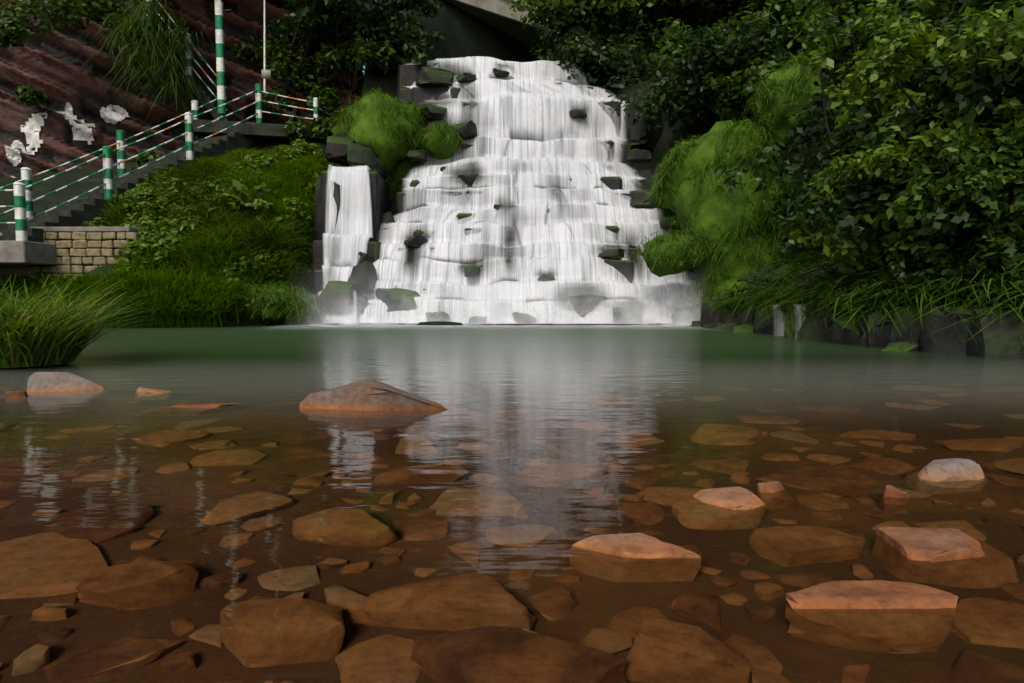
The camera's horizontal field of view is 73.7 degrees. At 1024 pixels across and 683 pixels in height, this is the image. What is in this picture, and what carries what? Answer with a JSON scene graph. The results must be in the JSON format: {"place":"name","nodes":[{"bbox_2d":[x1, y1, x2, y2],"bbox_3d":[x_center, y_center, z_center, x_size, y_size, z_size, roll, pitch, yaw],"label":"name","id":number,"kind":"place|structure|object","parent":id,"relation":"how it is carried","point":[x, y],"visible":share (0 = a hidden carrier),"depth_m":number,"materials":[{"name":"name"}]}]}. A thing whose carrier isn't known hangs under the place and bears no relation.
{"place":"outdoors","nodes":[
{"label":"outdoors","id":0,"kind":"place"},
{"bbox_2d":[0,258,252,327],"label":"shore grass","id":1,"kind":"structure","parent":0,"point":[187,298],"depth_m":15.34,"materials":[{"name":"plant"}]},
{"bbox_2d":[0,0,363,176],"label":"cliff","id":2,"kind":"structure","parent":0,"point":[51,65],"depth_m":23.32,"materials":[{"name":"stone"}]},
{"bbox_2d":[4,102,129,177],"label":"cliff paint marks","id":3,"kind":"object","parent":2,"relation":"attached to","point":[35,122],"visible":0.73,"depth_m":22.62},
{"bbox_2d":[76,0,212,142],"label":"cliff hanging ferns","id":4,"kind":"object","parent":2,"relation":"attached to","point":[122,30],"visible":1,"depth_m":21.92,"materials":[{"name":"green plant"}]},
{"bbox_2d":[331,92,420,178],"bbox_3d":[-4.345,-6.532,22.074,2.819,2.788,3.560,0,4,0],"label":"moss mound","id":5,"kind":"object","parent":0,"point":[367,127],"visible":0.53,"depth_m":20.71,"materials":[{"name":"plant"}]},
{"bbox_2d":[0,0,1017,368],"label":"hillside terrain","id":6,"kind":"structure","parent":0,"point":[468,34],"depth_m":23.35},
{"bbox_2d":[0,241,59,264],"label":"concrete slab","id":7,"kind":"structure","parent":6,"relation":"on","point":[23,253],"depth_m":15.56,"materials":[{"name":"concrete"}]},
{"bbox_2d":[0,227,143,279],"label":"stone wall","id":8,"kind":"structure","parent":6,"relation":"on","point":[78,248],"depth_m":16.45,"materials":[{"name":"stone"}]},
{"bbox_2d":[0,267,182,367],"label":"grass clump","id":9,"kind":"object","parent":6,"relation":"on","point":[45,334],"visible":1,"depth_m":6.61,"materials":[{"name":"plant"}]},
{"bbox_2d":[0,132,256,242],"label":"stair flight","id":10,"kind":"object","parent":6,"relation":"on","point":[77,212],"visible":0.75,"depth_m":18.40,"materials":[{"name":"concrete"}]},
{"bbox_2d":[0,0,332,240],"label":"railing","id":11,"kind":"object","parent":10,"relation":"on","point":[23,199],"visible":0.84,"depth_m":19.94,"materials":[{"name":"metal"}]},
{"bbox_2d":[0,0,346,166],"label":"cliff bushes","id":12,"kind":"object","parent":6,"relation":"on","point":[29,95],"visible":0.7,"depth_m":22.13,"materials":[{"name":"green plant"}]},
{"bbox_2d":[27,146,327,322],"bbox_3d":[-7.757,-3.311,18.297,7.139,5.479,7.681,0,4,0],"label":"grass mound","id":13,"kind":"object","parent":6,"relation":"on","point":[229,238],"depth_m":17.77,"materials":[{"name":"green plant"}]},
{"bbox_2d":[204,178,297,236],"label":"shrub","id":14,"kind":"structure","parent":13,"relation":"on","point":[238,192],"depth_m":18.17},
{"bbox_2d":[121,0,239,121],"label":"stair flight","id":15,"kind":"object","parent":6,"relation":"on","point":[208,96],"visible":0.34,"depth_m":23.15,"materials":[{"name":"concrete"}]},
{"bbox_2d":[43,139,328,309],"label":"mound herbs","id":16,"kind":"object","parent":6,"relation":"on","point":[145,192],"depth_m":17.89,"materials":[{"name":"green plant"}]},
{"bbox_2d":[193,119,323,141],"bbox_3d":[-8.575,-6.956,23.250,4.200,0.400,2.400,-1,4,-14],"label":"concrete landing","id":17,"kind":"object","parent":6,"relation":"on","point":[262,132],"visible":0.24,"depth_m":22.06,"materials":[{"name":"concrete"}]},
{"bbox_2d":[228,283,315,323],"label":"grass","id":18,"kind":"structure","parent":6,"relation":"on","point":[277,321],"depth_m":16.25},
{"bbox_2d":[235,283,260,291],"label":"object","id":19,"kind":"structure","parent":18,"relation":"on","point":[251,288],"depth_m":16.29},
{"bbox_2d":[252,306,287,319],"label":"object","id":20,"kind":"structure","parent":18,"relation":"on","point":[271,317],"depth_m":16.03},
{"bbox_2d":[262,4,336,121],"bbox_3d":[-7.328,-9.032,23.852,2.313,5.084,3.858,-2,4,-29],"label":"tree","id":21,"kind":"object","parent":6,"relation":"on","point":[287,25],"visible":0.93,"depth_m":23.36,"materials":[{"name":"green plant"}]},
{"bbox_2d":[281,0,383,116],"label":"tree","id":22,"kind":"object","parent":6,"relation":"on","point":[309,49],"visible":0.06,"depth_m":24.45,"materials":[{"name":"green plant"}]},
{"bbox_2d":[284,0,395,141],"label":"tree","id":23,"kind":"object","parent":6,"relation":"on","point":[333,8],"visible":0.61,"depth_m":23.12,"materials":[{"name":"green plant"}]},
{"bbox_2d":[315,31,405,105],"bbox_3d":[-5.330,-8.413,23.585,2.560,4.321,2.872,-4,5,-44],"label":"tree","id":24,"kind":"object","parent":6,"relation":"on","point":[353,61],"visible":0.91,"depth_m":23.30,"materials":[{"name":"green plant"}]},
{"bbox_2d":[337,2,445,56],"bbox_3d":[-4.206,-10.380,23.715,3.856,2.501,3.507,0,4,0],"label":"tree","id":25,"kind":"object","parent":6,"relation":"on","point":[413,30],"visible":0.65,"depth_m":23.30,"materials":[{"name":"green plant"}]},
{"bbox_2d":[364,32,433,66],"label":"shrub","id":26,"kind":"object","parent":6,"relation":"on","point":[417,52],"visible":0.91,"depth_m":22.87,"materials":[{"name":"green plant"}]},
{"bbox_2d":[360,0,442,18],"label":"tree","id":27,"kind":"object","parent":6,"relation":"on","point":[425,5],"visible":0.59,"depth_m":24.52,"materials":[{"name":"green plant"}]},
{"bbox_2d":[374,0,561,60],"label":"bridge deck","id":28,"kind":"structure","parent":6,"relation":"on","point":[496,13],"depth_m":28.65,"materials":[{"name":"concrete"}]},
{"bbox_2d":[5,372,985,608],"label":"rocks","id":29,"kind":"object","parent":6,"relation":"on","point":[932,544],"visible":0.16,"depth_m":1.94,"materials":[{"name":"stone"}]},
{"bbox_2d":[225,55,831,324],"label":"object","id":30,"kind":"object","parent":6,"relation":"on","point":[669,162],"visible":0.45,"depth_m":16.24,"materials":[{"name":"plant"}]},
{"bbox_2d":[385,178,400,199],"bbox_3d":[-4.184,-4.854,22.261,1.481,1.310,1.530,0,4,0],"label":"moss mound","id":31,"kind":"object","parent":30,"relation":"on","point":[395,188],"visible":0.1,"depth_m":21.71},
{"bbox_2d":[389,158,421,184],"bbox_3d":[-3.509,-5.474,22.193,1.333,0.992,1.415,0,4,0],"label":"moss mound","id":32,"kind":"object","parent":30,"relation":"on","point":[403,177],"visible":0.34,"depth_m":21.61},
{"bbox_2d":[403,123,425,149],"bbox_3d":[-3.419,-6.385,21.566,1.340,1.178,1.451,3,5,42],"label":"moss mound","id":33,"kind":"object","parent":30,"relation":"on","point":[412,147],"visible":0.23,"depth_m":21.28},
{"bbox_2d":[420,123,457,158],"bbox_3d":[-2.284,-6.279,21.455,1.203,1.073,1.169,-2,4,-24],"label":"moss mound","id":34,"kind":"object","parent":30,"relation":"on","point":[432,150],"visible":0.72,"depth_m":21.06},
{"bbox_2d":[641,234,709,276],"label":"moss bank","id":35,"kind":"structure","parent":30,"relation":"on","point":[687,265],"depth_m":16.10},
{"bbox_2d":[662,147,696,212],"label":"moss bank","id":36,"kind":"structure","parent":30,"relation":"on","point":[685,171],"depth_m":17.09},
{"bbox_2d":[690,129,718,174],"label":"moss bank","id":37,"kind":"structure","parent":30,"relation":"on","point":[700,153],"depth_m":16.82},
{"bbox_2d":[697,234,743,280],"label":"moss bank","id":38,"kind":"structure","parent":30,"relation":"on","point":[708,264],"depth_m":16.31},
{"bbox_2d":[676,120,773,272],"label":"moss bank","id":39,"kind":"structure","parent":30,"relation":"on","point":[711,210],"depth_m":16.17,"materials":[{"name":"plant"}]},
{"bbox_2d":[709,278,744,298],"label":"moss bank","id":40,"kind":"structure","parent":30,"relation":"on","point":[729,283],"depth_m":15.68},
{"bbox_2d":[714,124,766,171],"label":"moss bank","id":41,"kind":"structure","parent":30,"relation":"on","point":[718,144],"depth_m":16.03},
{"bbox_2d":[729,199,775,231],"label":"moss bank","id":42,"kind":"structure","parent":30,"relation":"on","point":[734,217],"depth_m":15.91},
{"bbox_2d":[769,171,800,232],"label":"moss bank","id":43,"kind":"structure","parent":30,"relation":"on","point":[772,193],"depth_m":16.34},
{"bbox_2d":[756,61,822,151],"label":"moss bank","id":44,"kind":"structure","parent":30,"relation":"on","point":[779,116],"depth_m":15.98,"materials":[{"name":"plant"}]},
{"bbox_2d":[519,0,626,44],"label":"tree","id":45,"kind":"object","parent":6,"relation":"on","point":[553,13],"visible":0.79,"depth_m":23.27,"materials":[{"name":"green plant"}]},
{"bbox_2d":[505,0,671,41],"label":"tree","id":46,"kind":"object","parent":6,"relation":"on","point":[520,5],"visible":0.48,"depth_m":23.05,"materials":[{"name":"green plant"}]},
{"bbox_2d":[530,0,655,60],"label":"tree","id":47,"kind":"object","parent":6,"relation":"on","point":[542,35],"visible":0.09,"depth_m":23.90,"materials":[{"name":"green plant"}]},
{"bbox_2d":[539,17,647,89],"bbox_3d":[2.596,-9.507,22.911,3.562,3.196,3.476,0,4,0],"label":"tree","id":48,"kind":"object","parent":6,"relation":"on","point":[626,54],"visible":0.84,"depth_m":22.75,"materials":[{"name":"green plant"}]},
{"bbox_2d":[575,0,661,28],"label":"tree","id":49,"kind":"object","parent":6,"relation":"on","point":[660,25],"visible":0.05,"depth_m":24.81,"materials":[{"name":"green plant"}]},
{"bbox_2d":[541,18,702,90],"bbox_3d":[3.718,-9.026,25.436,7.553,4.506,7.151,0,4,0],"label":"tree","id":50,"kind":"object","parent":6,"relation":"on","point":[648,65],"visible":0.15,"depth_m":23.14,"materials":[{"name":"green plant"}]},
{"bbox_2d":[596,66,735,104],"bbox_3d":[6.061,-8.317,25.225,6.194,3.909,6.422,3,5,37],"label":"tree","id":51,"kind":"object","parent":6,"relation":"on","point":[665,75],"visible":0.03,"depth_m":23.08,"materials":[{"name":"green plant"}]},
{"bbox_2d":[309,26,1023,358],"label":"rocks","id":52,"kind":"object","parent":6,"relation":"on","point":[430,94],"visible":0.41,"depth_m":18.36,"materials":[{"name":"stone"}]},
{"bbox_2d":[860,206,996,274],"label":"shrub","id":53,"kind":"object","parent":52,"relation":"on","point":[924,249],"visible":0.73,"depth_m":8.99,"materials":[{"name":"green plant"}]},
{"bbox_2d":[919,219,1023,290],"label":"shrub","id":54,"kind":"object","parent":52,"relation":"on","point":[1010,248],"visible":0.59,"depth_m":8.31,"materials":[{"name":"green plant"}]},
{"bbox_2d":[602,49,749,137],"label":"shrub","id":55,"kind":"object","parent":6,"relation":"on","point":[690,91],"visible":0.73,"depth_m":20.27,"materials":[{"name":"green plant"}]},
{"bbox_2d":[606,0,758,52],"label":"tree","id":56,"kind":"object","parent":6,"relation":"on","point":[690,15],"visible":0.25,"depth_m":23.71,"materials":[{"name":"green plant"}]},
{"bbox_2d":[638,0,760,26],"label":"shrub","id":57,"kind":"object","parent":6,"relation":"on","point":[694,3],"visible":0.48,"depth_m":23.04,"materials":[{"name":"green plant"}]},
{"bbox_2d":[649,0,788,124],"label":"shrub","id":58,"kind":"object","parent":6,"relation":"on","point":[766,13],"visible":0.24,"depth_m":19.38,"materials":[{"name":"green plant"}]},
{"bbox_2d":[665,15,795,123],"bbox_3d":[6.171,-6.930,18.990,3.697,3.560,3.535,0,4,0],"label":"shrub","id":59,"kind":"object","parent":6,"relation":"on","point":[740,44],"visible":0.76,"depth_m":18.32,"materials":[{"name":"green plant"}]},
{"bbox_2d":[723,290,757,314],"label":"shore shrub","id":60,"kind":"object","parent":6,"relation":"on","point":[729,306],"visible":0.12,"depth_m":14.26,"materials":[{"name":"green plant"}]},
{"bbox_2d":[660,48,831,114],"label":"shrub","id":61,"kind":"object","parent":6,"relation":"on","point":[672,79],"visible":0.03,"depth_m":20.87,"materials":[{"name":"green plant"}]},
{"bbox_2d":[700,234,794,297],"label":"moss bank","id":62,"kind":"structure","parent":6,"relation":"on","point":[738,265],"depth_m":15.75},
{"bbox_2d":[699,0,823,62],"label":"tree","id":63,"kind":"object","parent":6,"relation":"on","point":[733,13],"visible":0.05,"depth_m":23.03,"materials":[{"name":"green plant"}]},
{"bbox_2d":[702,25,831,164],"bbox_3d":[6.859,-6.372,18.814,3.155,3.854,3.376,-2,4,-23],"label":"shrub","id":64,"kind":"object","parent":6,"relation":"on","point":[752,74],"visible":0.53,"depth_m":18.41,"materials":[{"name":"green plant"}]},
{"bbox_2d":[734,0,822,46],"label":"shrub","id":65,"kind":"object","parent":6,"relation":"on","point":[780,12],"visible":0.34,"depth_m":21.90,"materials":[{"name":"green plant"}]},
{"bbox_2d":[763,276,800,301],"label":"shore shrub","id":66,"kind":"object","parent":6,"relation":"on","point":[768,280],"visible":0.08,"depth_m":12.68,"materials":[{"name":"green plant"}]},
{"bbox_2d":[769,0,838,50],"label":"shrub","id":67,"kind":"object","parent":6,"relation":"on","point":[798,28],"visible":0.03,"depth_m":22.39,"materials":[{"name":"green plant"}]},
{"bbox_2d":[742,16,876,153],"bbox_3d":[8.973,-6.740,18.601,5.785,3.913,4.646,0,4,0],"label":"shrub","id":68,"kind":"object","parent":6,"relation":"on","point":[807,136],"visible":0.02,"depth_m":18.52,"materials":[{"name":"green plant"}]},
{"bbox_2d":[713,76,920,197],"bbox_3d":[7.194,-3.901,14.513,4.189,3.376,5.125,3,5,39],"label":"tree","id":69,"kind":"object","parent":6,"relation":"on","point":[816,106],"visible":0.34,"depth_m":14.09,"materials":[{"name":"green plant"}]},
{"bbox_2d":[758,172,881,262],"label":"shrub","id":70,"kind":"object","parent":6,"relation":"on","point":[784,213],"visible":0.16,"depth_m":13.61,"materials":[{"name":"green plant"}]},
{"bbox_2d":[781,133,887,210],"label":"shrub","id":71,"kind":"object","parent":6,"relation":"on","point":[817,147],"visible":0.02,"depth_m":13.17,"materials":[{"name":"green plant"}]},
{"bbox_2d":[785,0,893,262],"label":"tree","id":72,"kind":"object","parent":6,"relation":"on","point":[845,43],"visible":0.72,"depth_m":11.98,"materials":[{"name":"green plant"}]},
{"bbox_2d":[802,23,884,115],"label":"shrub","id":73,"kind":"object","parent":6,"relation":"on","point":[841,65],"visible":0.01,"depth_m":13.51,"materials":[{"name":"green plant"}]},
{"bbox_2d":[781,0,913,53],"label":"shrub","id":74,"kind":"object","parent":6,"relation":"on","point":[835,5],"visible":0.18,"depth_m":18.57,"materials":[{"name":"green plant"}]},
{"bbox_2d":[785,3,909,58],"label":"shrub","id":75,"kind":"object","parent":6,"relation":"on","point":[798,43],"visible":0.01,"depth_m":23.71,"materials":[{"name":"green plant"}]},
{"bbox_2d":[785,177,910,244],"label":"shrub","id":76,"kind":"object","parent":6,"relation":"on","point":[856,198],"visible":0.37,"depth_m":9.63,"materials":[{"name":"green plant"}]},
{"bbox_2d":[687,221,1023,353],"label":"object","id":77,"kind":"object","parent":6,"relation":"on","point":[946,292],"visible":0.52,"depth_m":9.59,"materials":[{"name":"green plant"}]},
{"bbox_2d":[726,224,1023,314],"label":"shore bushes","id":78,"kind":"object","parent":77,"relation":"on","point":[868,284],"visible":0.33,"depth_m":10.24,"materials":[{"name":"green plant"}]},
{"bbox_2d":[826,282,892,310],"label":"shore shrub","id":79,"kind":"object","parent":6,"relation":"on","point":[840,294],"visible":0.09,"depth_m":10.16,"materials":[{"name":"green plant"}]},
{"bbox_2d":[816,107,934,169],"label":"shrub","id":80,"kind":"object","parent":6,"relation":"on","point":[828,151],"visible":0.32,"depth_m":9.85,"materials":[{"name":"green plant"}]},
{"bbox_2d":[789,194,963,274],"bbox_3d":[5.324,-1.271,10.126,2.476,1.630,1.989,3,5,38],"label":"shrub","id":81,"kind":"object","parent":6,"relation":"on","point":[853,248],"visible":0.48,"depth_m":9.97,"materials":[{"name":"green plant"}]},
{"bbox_2d":[823,36,944,187],"bbox_3d":[5.981,-3.102,11.055,1.836,3.538,1.686,0,4,0],"label":"shrub","id":82,"kind":"object","parent":6,"relation":"on","point":[893,105],"visible":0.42,"depth_m":10.91,"materials":[{"name":"green plant"}]},
{"bbox_2d":[807,114,963,201],"bbox_3d":[5.195,-1.816,9.550,1.814,2.765,2.201,0,4,0],"label":"shrub","id":83,"kind":"object","parent":6,"relation":"on","point":[859,166],"visible":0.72,"depth_m":9.20,"materials":[{"name":"green plant"}]},
{"bbox_2d":[845,0,966,47],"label":"shrub","id":84,"kind":"object","parent":6,"relation":"on","point":[902,8],"visible":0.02,"depth_m":18.31,"materials":[{"name":"green plant"}]},
{"bbox_2d":[838,98,975,207],"bbox_3d":[5.723,-2.087,9.632,1.816,2.817,2.567,2,5,33],"label":"shrub","id":85,"kind":"object","parent":6,"relation":"on","point":[899,129],"visible":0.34,"depth_m":9.18,"materials":[{"name":"green plant"}]},
{"bbox_2d":[796,0,1023,236],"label":"tree","id":86,"kind":"object","parent":6,"relation":"on","point":[915,50],"visible":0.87,"depth_m":8.74,"materials":[{"name":"green plant"}]},
{"bbox_2d":[888,1,940,109],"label":"shrub","id":87,"kind":"object","parent":6,"relation":"on","point":[911,20],"visible":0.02,"depth_m":12.89,"materials":[{"name":"green plant"}]},
{"bbox_2d":[889,261,948,307],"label":"shore shrub","id":88,"kind":"object","parent":6,"relation":"on","point":[901,264],"visible":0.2,"depth_m":9.06,"materials":[{"name":"green plant"}]},
{"bbox_2d":[829,157,1010,278],"bbox_3d":[5.416,-1.522,9.360,1.735,2.778,1.860,-1,4,-15],"label":"tree","id":89,"kind":"object","parent":6,"relation":"on","point":[917,202],"visible":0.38,"depth_m":8.84,"materials":[{"name":"green plant"}]},
{"bbox_2d":[888,258,962,297],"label":"shore shrub","id":90,"kind":"object","parent":6,"relation":"on","point":[911,279],"visible":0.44,"depth_m":8.90,"materials":[{"name":"green plant"}]},
{"bbox_2d":[900,4,964,104],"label":"shrub","id":91,"kind":"object","parent":6,"relation":"on","point":[928,15],"visible":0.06,"depth_m":11.28,"materials":[{"name":"green plant"}]},
{"bbox_2d":[869,67,1003,121],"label":"shrub","id":92,"kind":"object","parent":6,"relation":"on","point":[909,86],"visible":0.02,"depth_m":12.35,"materials":[{"name":"green plant"}]},
{"bbox_2d":[906,0,970,31],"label":"shrub","id":93,"kind":"object","parent":6,"relation":"on","point":[925,5],"visible":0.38,"depth_m":10.67,"materials":[{"name":"green plant"}]},
{"bbox_2d":[902,0,983,17],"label":"tree","id":94,"kind":"object","parent":6,"relation":"on","point":[913,9],"visible":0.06,"depth_m":11.76,"materials":[{"name":"green plant"}]},
{"bbox_2d":[875,116,1023,247],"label":"tree","id":95,"kind":"object","parent":6,"relation":"on","point":[990,178],"visible":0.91,"depth_m":8.08,"materials":[{"name":"green plant"}]},
{"bbox_2d":[908,96,1023,198],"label":"shrub","id":96,"kind":"object","parent":6,"relation":"on","point":[932,137],"visible":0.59,"depth_m":8.32,"materials":[{"name":"green plant"}]},
{"bbox_2d":[912,23,1023,235],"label":"tree","id":97,"kind":"object","parent":6,"relation":"on","point":[937,76],"visible":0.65,"depth_m":8.31,"materials":[{"name":"green plant"}]},
{"bbox_2d":[912,58,1023,231],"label":"tree","id":98,"kind":"object","parent":6,"relation":"on","point":[968,80],"visible":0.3,"depth_m":8.60,"materials":[{"name":"green plant"}]},
{"bbox_2d":[916,190,1023,257],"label":"shrub","id":99,"kind":"object","parent":6,"relation":"on","point":[988,207],"visible":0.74,"depth_m":8.22,"materials":[{"name":"green plant"}]},
{"bbox_2d":[927,6,1017,202],"bbox_3d":[6.414,-2.878,9.133,1.618,3.294,1.820,0,4,0],"label":"shrub","id":100,"kind":"object","parent":6,"relation":"on","point":[958,24],"visible":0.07,"depth_m":9.03,"materials":[{"name":"green plant"}]},
{"bbox_2d":[933,83,1023,203],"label":"shrub","id":101,"kind":"object","parent":6,"relation":"on","point":[999,148],"visible":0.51,"depth_m":8.15,"materials":[{"name":"green plant"}]},
{"bbox_2d":[939,0,1023,103],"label":"shrub","id":102,"kind":"object","parent":6,"relation":"on","point":[979,5],"visible":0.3,"depth_m":8.46,"materials":[{"name":"green plant"}]},
{"bbox_2d":[982,200,1023,262],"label":"shrub","id":103,"kind":"object","parent":6,"relation":"on","point":[1016,223],"visible":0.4,"depth_m":8.20,"materials":[{"name":"green plant"}]},
{"bbox_2d":[987,263,1023,288],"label":"shore shrub","id":104,"kind":"object","parent":6,"relation":"on","point":[991,272],"visible":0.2,"depth_m":8.21,"materials":[{"name":"green plant"}]},
{"bbox_2d":[1002,159,1023,199],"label":"shrub","id":105,"kind":"object","parent":6,"relation":"on","point":[1022,175],"visible":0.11,"depth_m":8.65,"materials":[{"name":"green plant"}]},
{"bbox_2d":[1003,64,1023,110],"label":"shrub","id":106,"kind":"object","parent":6,"relation":"on","point":[1020,95],"visible":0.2,"depth_m":8.53,"materials":[{"name":"green plant"}]},
{"bbox_2d":[0,324,1023,682],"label":"pond water","id":107,"kind":"structure","parent":0,"point":[266,528],"depth_m":2.25,"materials":[{"name":"liquid"}]},
{"bbox_2d":[310,324,691,326],"bbox_3d":[0.300,-0.307,15.003,11.800,0.001,3.920,0,4,0],"label":"foam","id":108,"kind":"object","parent":107,"relation":"on","point":[495,324],"visible":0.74,"depth_m":16.61,"materials":[{"name":"white"}]},
{"bbox_2d":[319,56,806,335],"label":"waterfall water","id":109,"kind":"structure","parent":0,"point":[567,257],"depth_m":19.05,"materials":[{"name":"liquid"}]},
{"bbox_2d":[671,139,698,154],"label":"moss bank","id":110,"kind":"structure","parent":0,"point":[695,140],"depth_m":17.70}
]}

